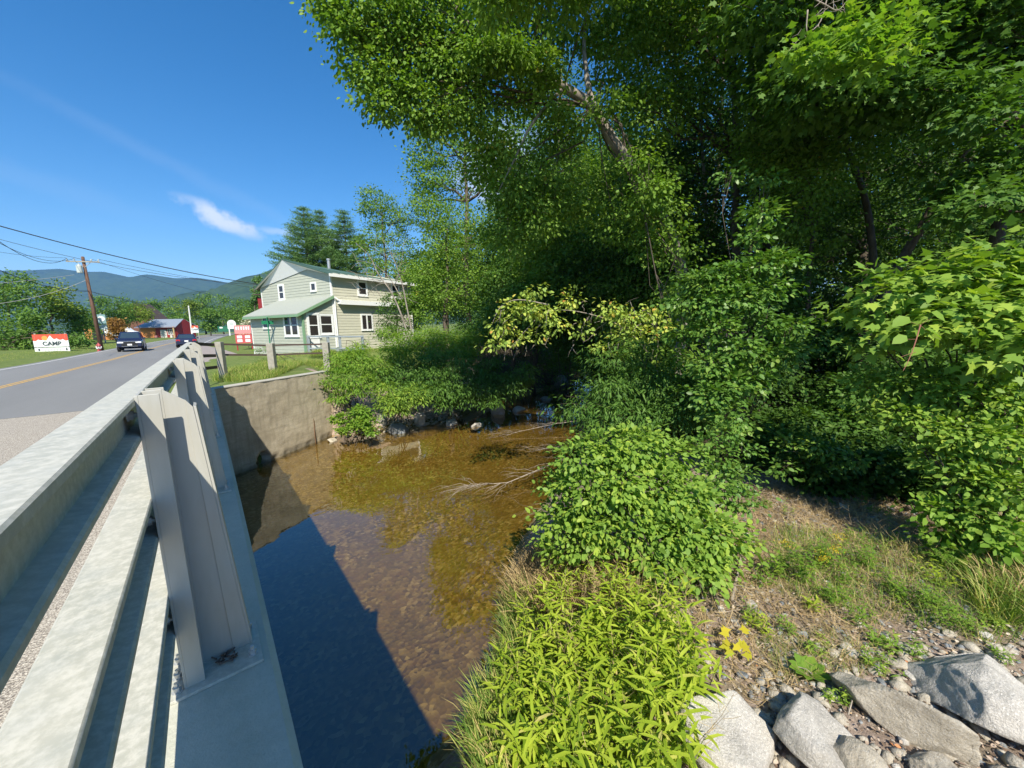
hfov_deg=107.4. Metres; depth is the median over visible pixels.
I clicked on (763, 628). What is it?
weed
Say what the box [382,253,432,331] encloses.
deciduous tree
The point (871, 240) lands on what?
tree trunk
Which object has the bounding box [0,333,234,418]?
road
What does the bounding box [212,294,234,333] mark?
deciduous tree
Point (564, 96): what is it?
deciduous tree
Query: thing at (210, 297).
deciduous tree
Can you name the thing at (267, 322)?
street sign
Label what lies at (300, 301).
green house
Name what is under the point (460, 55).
leaning tree
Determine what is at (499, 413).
river stone
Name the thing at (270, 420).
wing wall
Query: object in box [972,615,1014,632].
weed
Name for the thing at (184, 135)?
sky
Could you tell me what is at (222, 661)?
dead leaf debris
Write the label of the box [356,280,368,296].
window
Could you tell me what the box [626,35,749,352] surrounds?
deciduous tree
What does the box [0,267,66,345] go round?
deciduous tree
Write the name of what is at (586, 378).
understory bush
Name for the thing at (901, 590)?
weed
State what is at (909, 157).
forest tree
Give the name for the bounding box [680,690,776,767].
boulder
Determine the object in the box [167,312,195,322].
deciduous tree
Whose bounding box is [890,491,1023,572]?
vine
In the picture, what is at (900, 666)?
stone
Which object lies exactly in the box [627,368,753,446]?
understory bush
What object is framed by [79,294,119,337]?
deciduous tree
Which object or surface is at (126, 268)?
cable
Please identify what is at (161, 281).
cable
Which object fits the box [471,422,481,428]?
river stone
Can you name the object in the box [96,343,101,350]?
fire hydrant
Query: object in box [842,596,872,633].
weed
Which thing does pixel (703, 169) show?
tree trunk
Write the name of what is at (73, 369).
line
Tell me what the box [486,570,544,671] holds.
grass
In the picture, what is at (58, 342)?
roadside sign
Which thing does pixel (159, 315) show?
brown barn
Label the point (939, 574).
weed
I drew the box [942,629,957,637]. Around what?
stone
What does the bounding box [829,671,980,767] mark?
boulder
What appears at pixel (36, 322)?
deciduous tree
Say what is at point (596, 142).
deciduous tree
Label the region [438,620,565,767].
grass
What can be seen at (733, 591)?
driftwood
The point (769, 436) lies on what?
understory bush
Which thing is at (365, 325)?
window
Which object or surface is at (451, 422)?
river stone
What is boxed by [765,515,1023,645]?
grass
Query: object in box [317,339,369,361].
yard weed
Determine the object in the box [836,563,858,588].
weed
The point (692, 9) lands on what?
forest tree
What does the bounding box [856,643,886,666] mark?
weed
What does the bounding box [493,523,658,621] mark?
grass
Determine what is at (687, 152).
forest tree
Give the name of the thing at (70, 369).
line
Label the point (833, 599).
weed
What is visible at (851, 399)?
understory bush
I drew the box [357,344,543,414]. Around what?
sumac thicket
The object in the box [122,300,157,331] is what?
deciduous tree
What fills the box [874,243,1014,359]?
understory bush
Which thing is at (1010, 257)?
understory bush
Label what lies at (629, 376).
understory bush
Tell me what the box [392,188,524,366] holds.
deciduous tree
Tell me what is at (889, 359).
understory bush
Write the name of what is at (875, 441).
understory bush
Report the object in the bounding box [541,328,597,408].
understory bush
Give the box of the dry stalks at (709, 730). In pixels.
[508,540,743,767]
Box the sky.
[0,0,1015,294]
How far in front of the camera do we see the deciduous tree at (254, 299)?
43.68 m
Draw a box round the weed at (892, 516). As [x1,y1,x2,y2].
[883,506,909,524]
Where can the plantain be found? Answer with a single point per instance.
(804, 661)
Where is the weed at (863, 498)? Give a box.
[857,483,870,507]
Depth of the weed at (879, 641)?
3.61 m
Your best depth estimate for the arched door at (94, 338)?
84.65 m
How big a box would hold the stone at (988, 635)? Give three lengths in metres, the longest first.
0.143 x 0.115 x 0.073 m
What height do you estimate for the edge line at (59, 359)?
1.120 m
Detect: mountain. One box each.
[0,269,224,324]
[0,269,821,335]
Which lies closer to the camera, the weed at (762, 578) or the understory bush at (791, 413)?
the weed at (762, 578)
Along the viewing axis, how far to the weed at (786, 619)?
3.85 m
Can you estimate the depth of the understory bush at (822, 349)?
11.23 m
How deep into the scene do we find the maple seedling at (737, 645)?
3.63 m
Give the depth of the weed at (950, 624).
3.71 m
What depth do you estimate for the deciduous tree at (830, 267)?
26.29 m
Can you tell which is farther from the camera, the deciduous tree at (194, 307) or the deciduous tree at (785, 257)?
the deciduous tree at (194, 307)
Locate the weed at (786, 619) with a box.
[774,613,798,635]
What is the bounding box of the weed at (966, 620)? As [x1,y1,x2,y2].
[946,608,988,636]
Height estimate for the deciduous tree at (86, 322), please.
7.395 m
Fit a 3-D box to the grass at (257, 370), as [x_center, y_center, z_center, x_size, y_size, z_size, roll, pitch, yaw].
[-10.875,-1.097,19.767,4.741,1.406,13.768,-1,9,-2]
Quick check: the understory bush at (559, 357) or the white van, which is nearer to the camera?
the understory bush at (559, 357)
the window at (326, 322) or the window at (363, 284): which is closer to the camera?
the window at (326, 322)
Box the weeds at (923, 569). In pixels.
[787,523,975,630]
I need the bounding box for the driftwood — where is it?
[730,536,744,601]
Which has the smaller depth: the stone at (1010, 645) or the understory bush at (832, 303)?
the stone at (1010, 645)
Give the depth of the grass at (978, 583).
3.86 m
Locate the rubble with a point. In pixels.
(1010, 759)
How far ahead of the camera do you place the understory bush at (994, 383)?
7.49 m
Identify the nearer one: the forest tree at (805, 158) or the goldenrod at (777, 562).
the goldenrod at (777, 562)
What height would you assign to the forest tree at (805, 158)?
11.530 m
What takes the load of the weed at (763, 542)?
on the ground at (382, 561)
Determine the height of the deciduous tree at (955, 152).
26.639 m
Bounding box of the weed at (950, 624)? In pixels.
[923,591,985,637]
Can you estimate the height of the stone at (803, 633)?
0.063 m
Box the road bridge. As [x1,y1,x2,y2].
[0,389,302,767]
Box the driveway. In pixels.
[201,346,235,361]
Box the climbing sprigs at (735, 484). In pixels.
[678,414,781,523]
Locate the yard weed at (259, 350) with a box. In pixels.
[252,346,294,359]
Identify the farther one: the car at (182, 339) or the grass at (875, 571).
the car at (182, 339)
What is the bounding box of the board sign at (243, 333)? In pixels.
[234,325,252,349]
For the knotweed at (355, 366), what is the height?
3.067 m
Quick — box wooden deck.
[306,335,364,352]
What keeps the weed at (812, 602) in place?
on the ground at (382, 561)
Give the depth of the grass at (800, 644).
3.59 m
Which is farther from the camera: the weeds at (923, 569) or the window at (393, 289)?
the window at (393, 289)
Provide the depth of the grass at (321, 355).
22.21 m
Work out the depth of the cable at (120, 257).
29.61 m
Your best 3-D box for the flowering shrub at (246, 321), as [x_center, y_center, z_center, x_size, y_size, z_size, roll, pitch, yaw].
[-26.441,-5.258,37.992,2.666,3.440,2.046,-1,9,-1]
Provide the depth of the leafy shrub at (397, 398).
15.38 m
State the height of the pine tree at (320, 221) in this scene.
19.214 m
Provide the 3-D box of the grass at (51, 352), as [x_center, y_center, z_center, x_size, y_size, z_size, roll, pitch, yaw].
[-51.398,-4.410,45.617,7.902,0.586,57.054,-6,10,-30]
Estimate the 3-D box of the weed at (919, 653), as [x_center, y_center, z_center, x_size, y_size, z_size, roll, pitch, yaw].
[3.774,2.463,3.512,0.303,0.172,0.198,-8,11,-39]
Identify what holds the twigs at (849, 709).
on the ground at (382, 561)
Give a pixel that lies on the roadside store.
(165, 328)
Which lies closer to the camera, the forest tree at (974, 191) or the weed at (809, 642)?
the weed at (809, 642)
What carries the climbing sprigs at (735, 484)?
on the ground at (382, 561)
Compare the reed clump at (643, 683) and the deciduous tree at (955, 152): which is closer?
the reed clump at (643, 683)
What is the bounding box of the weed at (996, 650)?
[984,641,1022,665]
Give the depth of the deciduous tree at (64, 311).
55.89 m
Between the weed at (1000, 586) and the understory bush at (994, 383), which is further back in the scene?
the understory bush at (994, 383)
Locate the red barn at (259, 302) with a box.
[253,294,262,308]
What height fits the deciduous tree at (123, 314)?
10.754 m
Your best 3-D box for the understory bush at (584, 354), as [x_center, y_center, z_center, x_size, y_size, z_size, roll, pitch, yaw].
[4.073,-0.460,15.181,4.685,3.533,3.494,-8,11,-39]
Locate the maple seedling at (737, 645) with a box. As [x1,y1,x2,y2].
[700,625,751,660]
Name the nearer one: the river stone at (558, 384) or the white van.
the river stone at (558, 384)
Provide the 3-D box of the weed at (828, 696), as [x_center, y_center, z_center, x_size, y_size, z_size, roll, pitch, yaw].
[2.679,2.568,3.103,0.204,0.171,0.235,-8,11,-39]
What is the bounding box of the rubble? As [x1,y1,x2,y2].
[747,641,1023,767]
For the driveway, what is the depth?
31.68 m
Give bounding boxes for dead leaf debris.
[211,647,237,663]
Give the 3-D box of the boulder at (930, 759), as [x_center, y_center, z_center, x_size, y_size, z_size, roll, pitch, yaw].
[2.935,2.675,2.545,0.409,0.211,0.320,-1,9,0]
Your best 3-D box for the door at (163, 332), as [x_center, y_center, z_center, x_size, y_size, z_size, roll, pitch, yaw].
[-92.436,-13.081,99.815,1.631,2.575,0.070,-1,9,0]
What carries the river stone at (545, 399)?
in the stream water
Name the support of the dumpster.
on the road
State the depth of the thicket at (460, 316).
41.94 m
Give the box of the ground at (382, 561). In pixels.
[0,315,1023,767]
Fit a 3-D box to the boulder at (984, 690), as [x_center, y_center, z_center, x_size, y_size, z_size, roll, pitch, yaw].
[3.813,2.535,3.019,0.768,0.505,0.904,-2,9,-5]
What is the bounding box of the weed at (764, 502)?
[755,497,773,509]
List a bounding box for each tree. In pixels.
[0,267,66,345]
[0,288,19,341]
[0,307,62,348]
[22,278,89,331]
[53,304,99,343]
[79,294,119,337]
[100,292,140,325]
[104,317,130,340]
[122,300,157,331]
[142,297,166,316]
[160,296,188,316]
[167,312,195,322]
[169,297,204,324]
[177,292,219,333]
[197,307,225,335]
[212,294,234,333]
[222,297,248,324]
[236,299,256,323]
[245,275,262,310]
[262,205,349,274]
[282,209,349,271]
[290,0,723,377]
[311,210,382,275]
[345,182,424,277]
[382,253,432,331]
[389,210,479,330]
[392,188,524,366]
[394,81,550,360]
[440,170,513,343]
[458,220,587,395]
[468,165,556,357]
[471,44,649,214]
[475,282,678,430]
[485,134,726,370]
[535,140,605,371]
[535,203,730,359]
[575,120,727,336]
[576,132,664,296]
[577,0,830,396]
[593,57,874,396]
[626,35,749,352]
[674,0,1023,272]
[698,139,887,347]
[706,93,980,309]
[707,85,925,394]
[775,133,960,312]
[822,127,1014,337]
[827,47,1023,311]
[874,48,1023,270]
[876,0,1023,246]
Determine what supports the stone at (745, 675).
on the ground at (382, 561)
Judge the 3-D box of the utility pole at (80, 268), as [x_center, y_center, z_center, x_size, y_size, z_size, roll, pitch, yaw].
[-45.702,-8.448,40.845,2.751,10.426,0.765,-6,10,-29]
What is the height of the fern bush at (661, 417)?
3.183 m
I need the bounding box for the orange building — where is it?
[83,321,132,339]
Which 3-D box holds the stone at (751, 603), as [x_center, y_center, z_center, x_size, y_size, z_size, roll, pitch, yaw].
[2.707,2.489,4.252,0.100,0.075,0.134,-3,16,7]
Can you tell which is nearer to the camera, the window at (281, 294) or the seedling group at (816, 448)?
the seedling group at (816, 448)
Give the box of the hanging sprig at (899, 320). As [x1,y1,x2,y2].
[892,310,944,370]
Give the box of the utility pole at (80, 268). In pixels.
[66,256,103,350]
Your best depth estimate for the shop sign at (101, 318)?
62.01 m
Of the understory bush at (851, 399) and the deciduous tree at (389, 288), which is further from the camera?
the deciduous tree at (389, 288)
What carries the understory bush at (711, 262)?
on the ground at (382, 561)
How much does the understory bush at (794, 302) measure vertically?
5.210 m
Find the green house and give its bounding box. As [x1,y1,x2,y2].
[242,258,416,353]
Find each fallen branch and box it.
[432,454,573,499]
[488,420,581,439]
[516,441,560,454]
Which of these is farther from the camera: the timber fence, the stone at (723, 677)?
the timber fence
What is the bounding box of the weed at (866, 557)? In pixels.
[847,537,879,570]
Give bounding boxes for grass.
[0,342,162,360]
[207,348,344,381]
[258,348,426,369]
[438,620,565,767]
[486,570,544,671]
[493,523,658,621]
[750,621,879,684]
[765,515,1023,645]
[925,508,1023,632]
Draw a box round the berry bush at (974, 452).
[826,345,1023,552]
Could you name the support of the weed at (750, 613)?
on the ground at (382, 561)
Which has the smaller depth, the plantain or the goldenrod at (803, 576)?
the plantain
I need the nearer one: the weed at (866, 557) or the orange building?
the weed at (866, 557)
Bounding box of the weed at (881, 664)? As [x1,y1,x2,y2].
[860,650,907,677]
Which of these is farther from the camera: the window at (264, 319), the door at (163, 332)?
the door at (163, 332)
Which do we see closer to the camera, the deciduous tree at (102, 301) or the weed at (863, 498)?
the weed at (863, 498)
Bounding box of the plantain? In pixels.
[788,652,831,682]
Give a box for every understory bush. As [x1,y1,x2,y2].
[447,304,525,376]
[476,275,543,404]
[493,330,583,385]
[537,326,636,394]
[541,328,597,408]
[557,336,666,390]
[564,330,646,403]
[583,350,675,437]
[600,312,699,380]
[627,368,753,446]
[665,232,753,363]
[698,343,821,426]
[704,253,836,348]
[727,415,820,472]
[738,322,856,413]
[745,398,847,445]
[757,433,900,504]
[772,269,886,375]
[786,361,952,448]
[793,309,879,413]
[825,326,976,414]
[825,424,906,451]
[837,406,950,440]
[842,438,951,509]
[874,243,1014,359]
[879,446,1013,513]
[883,417,1017,464]
[896,343,1007,430]
[942,228,1023,318]
[952,338,1022,430]
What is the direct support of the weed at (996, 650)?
on the ground at (382, 561)
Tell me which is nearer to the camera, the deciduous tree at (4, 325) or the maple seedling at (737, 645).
the maple seedling at (737, 645)
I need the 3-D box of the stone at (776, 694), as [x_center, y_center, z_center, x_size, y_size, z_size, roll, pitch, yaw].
[2.287,2.702,3.243,0.129,0.099,0.172,15,16,10]
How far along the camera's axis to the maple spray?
6.04 m
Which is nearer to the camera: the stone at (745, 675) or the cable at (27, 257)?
the stone at (745, 675)
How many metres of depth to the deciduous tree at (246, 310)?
118.77 m
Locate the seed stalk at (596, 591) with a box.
[590,570,601,612]
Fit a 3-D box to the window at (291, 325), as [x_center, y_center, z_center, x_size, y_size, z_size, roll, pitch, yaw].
[-14.154,-3.743,24.057,1.690,1.480,0.085,4,10,30]
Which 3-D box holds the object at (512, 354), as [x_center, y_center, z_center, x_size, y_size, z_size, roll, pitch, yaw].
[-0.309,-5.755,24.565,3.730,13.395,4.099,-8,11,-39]
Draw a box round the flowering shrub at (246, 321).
[238,319,253,348]
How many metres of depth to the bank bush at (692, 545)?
4.75 m
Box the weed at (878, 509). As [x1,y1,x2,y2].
[863,504,893,514]
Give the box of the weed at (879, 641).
[864,624,906,654]
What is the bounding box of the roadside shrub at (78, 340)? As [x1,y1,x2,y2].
[0,316,102,349]
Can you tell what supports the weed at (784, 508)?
on the ground at (382, 561)
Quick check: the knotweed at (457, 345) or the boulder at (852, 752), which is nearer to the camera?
the boulder at (852, 752)
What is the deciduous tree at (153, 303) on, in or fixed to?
on the ground at (382, 561)
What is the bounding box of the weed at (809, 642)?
[801,631,830,660]
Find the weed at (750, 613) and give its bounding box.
[740,596,763,630]
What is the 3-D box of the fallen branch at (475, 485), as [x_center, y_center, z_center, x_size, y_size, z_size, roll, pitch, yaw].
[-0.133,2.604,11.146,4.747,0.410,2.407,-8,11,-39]
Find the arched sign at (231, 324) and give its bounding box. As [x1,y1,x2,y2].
[227,320,235,335]
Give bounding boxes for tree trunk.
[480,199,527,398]
[654,6,739,371]
[706,3,765,411]
[806,22,877,336]
[856,141,971,375]
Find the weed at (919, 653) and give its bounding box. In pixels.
[902,636,928,660]
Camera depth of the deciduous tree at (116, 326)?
67.39 m
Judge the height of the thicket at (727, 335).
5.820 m
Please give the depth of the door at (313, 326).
24.03 m
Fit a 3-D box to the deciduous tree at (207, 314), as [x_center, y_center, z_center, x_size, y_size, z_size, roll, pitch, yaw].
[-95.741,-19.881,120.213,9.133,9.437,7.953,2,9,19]
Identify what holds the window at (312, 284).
in the green house
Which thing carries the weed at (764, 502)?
on the ground at (382, 561)
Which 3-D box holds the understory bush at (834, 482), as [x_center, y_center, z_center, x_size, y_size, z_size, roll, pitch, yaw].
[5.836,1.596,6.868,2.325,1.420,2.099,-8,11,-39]
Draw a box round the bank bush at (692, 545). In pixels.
[512,417,774,612]
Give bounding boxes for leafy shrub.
[326,403,381,437]
[367,380,436,421]
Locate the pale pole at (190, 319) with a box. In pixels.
[188,306,191,333]
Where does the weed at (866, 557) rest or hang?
on the ground at (382, 561)
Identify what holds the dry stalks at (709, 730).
on the ground at (382, 561)
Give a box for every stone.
[327,438,336,443]
[376,413,386,425]
[388,423,408,436]
[413,412,425,426]
[446,419,457,427]
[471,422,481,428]
[490,402,504,418]
[513,406,525,414]
[540,396,550,403]
[554,375,567,389]
[701,654,711,664]
[716,670,726,678]
[717,604,725,611]
[735,668,748,678]
[746,599,757,606]
[767,686,786,706]
[797,631,808,637]
[814,642,823,651]
[856,649,872,659]
[876,677,886,685]
[879,630,889,636]
[886,657,906,669]
[902,670,915,680]
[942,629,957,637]
[972,629,992,639]
[1005,643,1018,654]
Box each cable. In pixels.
[0,226,255,283]
[0,239,257,284]
[0,242,66,262]
[0,270,75,290]
[0,281,82,303]
[92,259,243,301]
[93,292,178,307]
[99,259,252,287]
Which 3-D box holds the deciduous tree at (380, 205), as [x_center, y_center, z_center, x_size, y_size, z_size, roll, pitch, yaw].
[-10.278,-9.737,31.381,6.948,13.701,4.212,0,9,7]
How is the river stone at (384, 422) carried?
on the ground at (382, 561)
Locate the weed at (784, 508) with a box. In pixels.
[782,498,793,515]
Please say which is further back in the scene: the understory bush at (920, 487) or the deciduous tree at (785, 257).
the deciduous tree at (785, 257)
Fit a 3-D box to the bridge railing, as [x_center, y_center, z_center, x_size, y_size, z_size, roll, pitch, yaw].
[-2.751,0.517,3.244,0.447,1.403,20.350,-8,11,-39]
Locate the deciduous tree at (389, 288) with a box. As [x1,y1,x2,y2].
[341,234,412,343]
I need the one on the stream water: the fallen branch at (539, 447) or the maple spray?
the fallen branch at (539, 447)
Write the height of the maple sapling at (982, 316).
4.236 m
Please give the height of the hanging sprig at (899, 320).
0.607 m
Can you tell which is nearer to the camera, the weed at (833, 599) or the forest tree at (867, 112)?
the weed at (833, 599)
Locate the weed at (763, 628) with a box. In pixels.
[741,610,774,638]
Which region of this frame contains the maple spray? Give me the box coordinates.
[765,0,950,97]
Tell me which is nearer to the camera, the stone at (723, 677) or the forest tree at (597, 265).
the stone at (723, 677)
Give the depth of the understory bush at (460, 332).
23.28 m
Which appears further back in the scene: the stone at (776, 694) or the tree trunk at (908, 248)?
the tree trunk at (908, 248)
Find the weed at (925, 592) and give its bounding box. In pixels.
[913,575,953,611]
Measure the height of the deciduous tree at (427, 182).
20.647 m
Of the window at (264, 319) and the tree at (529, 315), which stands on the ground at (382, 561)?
the tree at (529, 315)
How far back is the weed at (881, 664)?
3.35 m
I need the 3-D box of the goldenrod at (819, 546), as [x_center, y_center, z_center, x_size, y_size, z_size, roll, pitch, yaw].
[3.892,2.058,4.588,0.512,0.494,0.455,0,9,9]
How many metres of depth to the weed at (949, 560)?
4.40 m
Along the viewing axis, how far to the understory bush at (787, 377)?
10.47 m
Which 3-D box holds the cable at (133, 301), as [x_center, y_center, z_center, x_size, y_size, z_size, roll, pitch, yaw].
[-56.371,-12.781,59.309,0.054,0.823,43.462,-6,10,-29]
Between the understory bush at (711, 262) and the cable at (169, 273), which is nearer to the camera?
the understory bush at (711, 262)
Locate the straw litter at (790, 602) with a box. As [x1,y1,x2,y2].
[683,480,959,714]
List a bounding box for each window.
[167,329,172,334]
[262,318,270,328]
[277,284,284,300]
[283,317,299,336]
[310,282,316,291]
[319,314,334,334]
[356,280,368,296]
[360,314,373,330]
[391,284,399,298]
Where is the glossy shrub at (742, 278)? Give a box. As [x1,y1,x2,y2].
[647,158,831,473]
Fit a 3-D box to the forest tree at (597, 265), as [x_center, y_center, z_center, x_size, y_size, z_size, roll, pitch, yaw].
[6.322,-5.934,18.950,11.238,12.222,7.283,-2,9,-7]
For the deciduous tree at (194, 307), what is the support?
on the ground at (382, 561)
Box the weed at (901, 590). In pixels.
[881,568,918,601]
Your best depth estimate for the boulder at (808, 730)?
2.80 m
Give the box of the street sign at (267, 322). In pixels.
[261,317,273,342]
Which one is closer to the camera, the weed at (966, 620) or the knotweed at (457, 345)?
the weed at (966, 620)
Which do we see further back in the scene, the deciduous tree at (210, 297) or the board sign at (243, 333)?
the deciduous tree at (210, 297)
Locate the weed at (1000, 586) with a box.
[984,574,1022,606]
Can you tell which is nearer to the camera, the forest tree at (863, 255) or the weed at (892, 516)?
the weed at (892, 516)
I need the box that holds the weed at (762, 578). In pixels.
[747,562,785,590]
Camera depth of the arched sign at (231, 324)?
77.70 m
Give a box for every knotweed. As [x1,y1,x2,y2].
[311,340,395,406]
[368,325,494,371]
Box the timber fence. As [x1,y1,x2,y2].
[195,342,332,380]
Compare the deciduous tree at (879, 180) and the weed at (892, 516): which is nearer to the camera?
the weed at (892, 516)
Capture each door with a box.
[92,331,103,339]
[160,330,167,337]
[306,312,320,347]
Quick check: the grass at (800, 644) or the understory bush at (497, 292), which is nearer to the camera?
the grass at (800, 644)
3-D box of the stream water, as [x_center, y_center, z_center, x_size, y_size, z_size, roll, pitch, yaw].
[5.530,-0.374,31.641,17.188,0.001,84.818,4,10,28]
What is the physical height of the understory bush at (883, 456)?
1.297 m
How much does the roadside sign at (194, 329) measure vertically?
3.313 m
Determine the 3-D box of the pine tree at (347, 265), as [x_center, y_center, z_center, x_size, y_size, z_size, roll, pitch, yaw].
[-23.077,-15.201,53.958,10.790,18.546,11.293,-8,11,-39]
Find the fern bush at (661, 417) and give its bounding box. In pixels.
[533,330,732,447]
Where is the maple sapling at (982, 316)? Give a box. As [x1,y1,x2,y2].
[810,213,1023,510]
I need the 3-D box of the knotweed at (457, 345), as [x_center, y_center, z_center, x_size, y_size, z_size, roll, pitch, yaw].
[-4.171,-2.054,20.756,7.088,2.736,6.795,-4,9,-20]
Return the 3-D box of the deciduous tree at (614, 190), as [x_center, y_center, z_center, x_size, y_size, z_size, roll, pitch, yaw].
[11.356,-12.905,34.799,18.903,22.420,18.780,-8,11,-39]
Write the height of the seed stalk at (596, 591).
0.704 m
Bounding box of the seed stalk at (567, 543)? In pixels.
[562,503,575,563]
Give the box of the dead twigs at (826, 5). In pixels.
[790,0,857,61]
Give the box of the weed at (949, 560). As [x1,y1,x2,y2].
[926,540,961,576]
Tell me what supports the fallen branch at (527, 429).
in the stream water
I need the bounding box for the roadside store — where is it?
[134,319,198,337]
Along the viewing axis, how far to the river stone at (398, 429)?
16.31 m
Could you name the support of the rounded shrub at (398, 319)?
on the ground at (382, 561)
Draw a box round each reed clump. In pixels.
[475,564,734,767]
[509,549,681,637]
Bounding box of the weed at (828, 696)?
[820,684,854,707]
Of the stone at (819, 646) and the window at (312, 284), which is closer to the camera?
the stone at (819, 646)
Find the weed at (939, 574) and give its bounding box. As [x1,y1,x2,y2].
[908,555,966,588]
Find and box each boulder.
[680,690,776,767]
[772,691,853,767]
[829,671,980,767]
[833,735,888,767]
[907,652,1023,744]
[908,750,957,767]
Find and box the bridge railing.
[0,342,263,767]
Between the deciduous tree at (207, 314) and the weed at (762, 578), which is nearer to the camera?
the weed at (762, 578)
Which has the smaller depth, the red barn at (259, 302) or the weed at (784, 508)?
the weed at (784, 508)
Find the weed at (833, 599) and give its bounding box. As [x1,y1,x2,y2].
[814,581,854,606]
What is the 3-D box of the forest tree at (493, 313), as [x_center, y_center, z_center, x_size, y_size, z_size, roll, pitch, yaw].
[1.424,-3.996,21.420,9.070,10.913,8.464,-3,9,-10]
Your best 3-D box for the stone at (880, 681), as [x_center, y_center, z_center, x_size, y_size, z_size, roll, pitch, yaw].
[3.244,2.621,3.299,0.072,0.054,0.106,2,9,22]
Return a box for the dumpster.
[217,326,228,331]
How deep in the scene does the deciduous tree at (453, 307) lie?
44.81 m
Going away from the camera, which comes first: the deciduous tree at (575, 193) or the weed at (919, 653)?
the weed at (919, 653)
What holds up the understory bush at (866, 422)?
on the ground at (382, 561)
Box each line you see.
[0,334,219,386]
[1,339,171,369]
[1,342,175,387]
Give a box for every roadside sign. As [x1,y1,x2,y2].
[32,333,70,351]
[191,325,199,338]
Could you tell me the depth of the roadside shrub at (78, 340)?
43.85 m
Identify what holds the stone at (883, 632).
on the ground at (382, 561)
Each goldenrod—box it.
[760,540,796,578]
[774,539,834,587]
[805,533,852,572]
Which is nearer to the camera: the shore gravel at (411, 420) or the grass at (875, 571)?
the grass at (875, 571)
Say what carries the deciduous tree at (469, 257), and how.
on the ground at (382, 561)
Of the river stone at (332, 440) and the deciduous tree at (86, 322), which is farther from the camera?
the deciduous tree at (86, 322)
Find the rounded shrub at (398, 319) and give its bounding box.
[368,289,420,352]
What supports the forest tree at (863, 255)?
on the ground at (382, 561)
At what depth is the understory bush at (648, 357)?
13.46 m
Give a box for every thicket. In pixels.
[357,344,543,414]
[448,307,543,342]
[693,318,746,344]
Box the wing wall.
[210,371,332,476]
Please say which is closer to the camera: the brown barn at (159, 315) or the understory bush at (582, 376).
the understory bush at (582, 376)
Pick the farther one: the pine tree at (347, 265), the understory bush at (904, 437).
the pine tree at (347, 265)
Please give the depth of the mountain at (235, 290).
1802.34 m
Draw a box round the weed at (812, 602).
[801,595,823,613]
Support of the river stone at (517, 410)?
in the stream water
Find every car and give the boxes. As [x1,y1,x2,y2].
[114,332,146,351]
[175,334,198,347]
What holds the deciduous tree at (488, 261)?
on the ground at (382, 561)
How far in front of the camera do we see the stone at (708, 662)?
3.59 m
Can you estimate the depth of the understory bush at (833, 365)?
11.35 m
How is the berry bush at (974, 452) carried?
on the ground at (382, 561)
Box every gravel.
[328,375,462,440]
[661,488,1023,767]
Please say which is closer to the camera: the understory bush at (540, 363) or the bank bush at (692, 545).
the bank bush at (692, 545)
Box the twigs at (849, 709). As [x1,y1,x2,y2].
[697,486,1017,720]
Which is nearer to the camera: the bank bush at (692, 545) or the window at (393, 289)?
the bank bush at (692, 545)
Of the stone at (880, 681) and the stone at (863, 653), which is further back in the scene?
the stone at (863, 653)
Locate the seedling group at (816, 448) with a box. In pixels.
[756,429,881,484]
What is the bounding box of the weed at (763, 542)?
[751,538,766,548]
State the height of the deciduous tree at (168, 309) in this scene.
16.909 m
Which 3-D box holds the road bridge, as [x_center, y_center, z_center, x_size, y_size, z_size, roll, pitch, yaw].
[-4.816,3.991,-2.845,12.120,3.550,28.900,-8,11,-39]
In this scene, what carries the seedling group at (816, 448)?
on the ground at (382, 561)
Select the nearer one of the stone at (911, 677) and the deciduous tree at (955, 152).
the stone at (911, 677)
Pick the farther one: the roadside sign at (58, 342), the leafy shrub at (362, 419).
the roadside sign at (58, 342)
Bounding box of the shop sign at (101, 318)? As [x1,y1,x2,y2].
[97,313,106,342]
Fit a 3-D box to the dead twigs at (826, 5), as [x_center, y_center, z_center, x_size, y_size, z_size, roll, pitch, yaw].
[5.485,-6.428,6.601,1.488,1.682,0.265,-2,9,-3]
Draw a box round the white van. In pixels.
[104,327,137,336]
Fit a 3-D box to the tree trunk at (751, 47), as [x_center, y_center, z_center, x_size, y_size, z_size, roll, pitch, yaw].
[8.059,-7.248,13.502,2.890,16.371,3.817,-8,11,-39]
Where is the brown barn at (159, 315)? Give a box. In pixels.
[129,303,167,331]
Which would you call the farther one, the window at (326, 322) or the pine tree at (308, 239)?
the pine tree at (308, 239)
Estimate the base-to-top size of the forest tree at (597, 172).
13.788 m
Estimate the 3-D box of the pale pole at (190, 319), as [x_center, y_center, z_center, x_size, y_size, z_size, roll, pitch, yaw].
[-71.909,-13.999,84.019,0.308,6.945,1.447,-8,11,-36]

